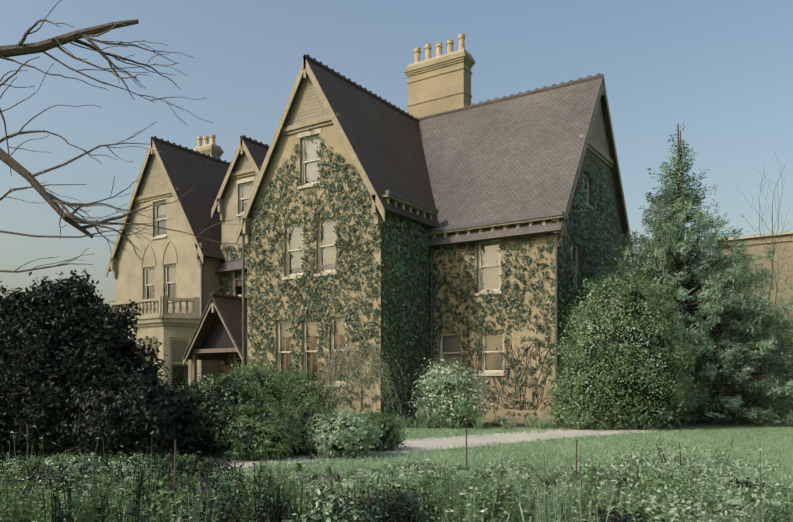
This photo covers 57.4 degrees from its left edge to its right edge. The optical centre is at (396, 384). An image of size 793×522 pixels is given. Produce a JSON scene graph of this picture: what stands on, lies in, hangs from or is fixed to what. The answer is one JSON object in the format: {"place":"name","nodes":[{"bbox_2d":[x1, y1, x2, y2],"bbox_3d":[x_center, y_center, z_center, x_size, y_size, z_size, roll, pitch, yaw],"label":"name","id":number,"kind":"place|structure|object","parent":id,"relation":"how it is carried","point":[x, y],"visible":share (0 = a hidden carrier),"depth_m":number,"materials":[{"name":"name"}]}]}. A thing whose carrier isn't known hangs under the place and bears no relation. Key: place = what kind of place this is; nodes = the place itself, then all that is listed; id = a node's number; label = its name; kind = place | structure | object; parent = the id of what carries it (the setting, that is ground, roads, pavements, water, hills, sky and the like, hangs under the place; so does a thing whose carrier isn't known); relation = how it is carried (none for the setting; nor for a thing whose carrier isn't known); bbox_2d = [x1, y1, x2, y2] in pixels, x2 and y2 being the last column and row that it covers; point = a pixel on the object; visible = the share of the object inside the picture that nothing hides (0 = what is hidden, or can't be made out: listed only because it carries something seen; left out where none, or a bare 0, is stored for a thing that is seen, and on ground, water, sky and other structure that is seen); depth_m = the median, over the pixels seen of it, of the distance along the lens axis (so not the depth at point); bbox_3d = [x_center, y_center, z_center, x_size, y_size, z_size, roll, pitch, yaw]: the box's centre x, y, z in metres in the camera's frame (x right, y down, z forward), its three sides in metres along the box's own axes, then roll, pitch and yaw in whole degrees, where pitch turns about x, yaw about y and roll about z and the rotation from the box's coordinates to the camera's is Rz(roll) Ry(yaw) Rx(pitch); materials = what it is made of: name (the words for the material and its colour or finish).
{"place":"outdoors","nodes":[
{"label":"outdoors","id":0,"kind":"place"},
{"bbox_2d":[0,0,792,385],"label":"sky","id":1,"kind":"structure","parent":0,"point":[722,70],"materials":[{"name":"blue"}]},
{"bbox_2d":[1,412,792,506],"bbox_3d":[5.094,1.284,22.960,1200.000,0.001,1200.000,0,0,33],"label":"lawn","id":2,"kind":"structure","parent":0,"point":[724,426],"depth_m":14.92,"materials":[{"name":"green plant"}]},
{"bbox_2d":[0,269,212,461],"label":"holly bush","id":3,"kind":"object","parent":2,"relation":"on","point":[75,377],"visible":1,"depth_m":11.62,"materials":[{"name":"green plant"}]},
{"bbox_2d":[0,0,262,272],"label":"bare tree","id":4,"kind":"object","parent":2,"relation":"on","point":[20,48],"visible":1,"depth_m":8.27,"materials":[{"name":"brown plant"}]},
{"bbox_2d":[163,365,296,458],"bbox_3d":[-3.229,0.504,13.234,3.022,1.686,2.604,0,0,33],"label":"shrub","id":5,"kind":"object","parent":2,"relation":"on","point":[220,396],"visible":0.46,"depth_m":12.73,"materials":[{"name":"green plant"}]},
{"bbox_2d":[222,352,331,414],"bbox_3d":[-3.798,0.179,23.041,2.988,2.324,5.157,0,0,15],"label":"shrub by porch","id":6,"kind":"object","parent":2,"relation":"on","point":[293,386],"visible":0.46,"depth_m":21.86,"materials":[{"name":"green plant"}]},
{"bbox_2d":[214,393,408,460],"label":"shrubs","id":7,"kind":"object","parent":2,"relation":"on","point":[346,434],"visible":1,"depth_m":12.47,"materials":[{"name":"green plant"}]},
{"bbox_2d":[26,391,659,519],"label":"stakes","id":8,"kind":"object","parent":2,"relation":"on","point":[313,398],"visible":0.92,"depth_m":10.72,"materials":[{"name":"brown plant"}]},
{"bbox_2d":[315,344,407,424],"bbox_3d":[-1.002,0.056,20.867,2.719,2.459,2.755,0,0,-14],"label":"weeping shrub","id":9,"kind":"object","parent":2,"relation":"on","point":[363,358],"visible":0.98,"depth_m":20.68,"materials":[{"name":"green plant"}]},
{"bbox_2d":[106,33,633,424],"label":"house","id":10,"kind":"structure","parent":2,"relation":"on","point":[445,160],"depth_m":25.50,"materials":[{"name":"stone"}]},
{"bbox_2d":[219,128,628,424],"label":"creeper wall","id":11,"kind":"structure","parent":10,"relation":"attached to","point":[325,326],"depth_m":24.16,"materials":[{"name":"green plant"}]},
{"bbox_2d":[119,422,656,521],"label":"garden path and beds","id":12,"kind":"structure","parent":2,"relation":"on","point":[434,443],"depth_m":15.89,"materials":[{"name":"beige gravel"}]},
{"bbox_2d":[0,430,792,521],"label":"flower bed plants","id":13,"kind":"object","parent":2,"relation":"on","point":[62,487],"visible":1,"depth_m":6.26,"materials":[{"name":"green plant"}]},
{"bbox_2d":[404,357,493,428],"bbox_3d":[1.571,0.269,21.891,2.725,2.169,2.767,0,0,3],"label":"flowering shrub","id":14,"kind":"object","parent":2,"relation":"on","point":[447,390],"visible":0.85,"depth_m":21.35,"materials":[{"name":"green plant"}]},
{"bbox_2d":[379,411,559,429],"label":"border plants","id":15,"kind":"object","parent":2,"relation":"on","point":[503,422],"visible":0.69,"depth_m":21.26,"materials":[{"name":"green plant"}]},
{"bbox_2d":[535,262,713,430],"bbox_3d":[6.484,-1.067,20.765,4.485,4.820,4.607,0,0,33],"label":"bush","id":16,"kind":"object","parent":2,"relation":"on","point":[625,365],"visible":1,"depth_m":20.13,"materials":[{"name":"green plant"}]},
{"bbox_2d":[555,123,792,428],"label":"cypress tree","id":17,"kind":"object","parent":2,"relation":"on","point":[708,306],"visible":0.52,"depth_m":22.49,"materials":[{"name":"green plant"}]},
{"bbox_2d":[692,150,792,338],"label":"young tree","id":18,"kind":"object","parent":2,"relation":"on","point":[772,264],"visible":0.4,"depth_m":28.96,"materials":[{"name":"brown plant"}]},
{"bbox_2d":[713,303,792,422],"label":"shrub right of cypress","id":19,"kind":"object","parent":2,"relation":"on","point":[785,339],"visible":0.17,"depth_m":24.48,"materials":[{"name":"green plant"}]},
{"bbox_2d":[717,231,792,413],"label":"neighbour building","id":20,"kind":"structure","parent":0,"point":[756,239],"depth_m":31.76,"materials":[{"name":"brown paint"}]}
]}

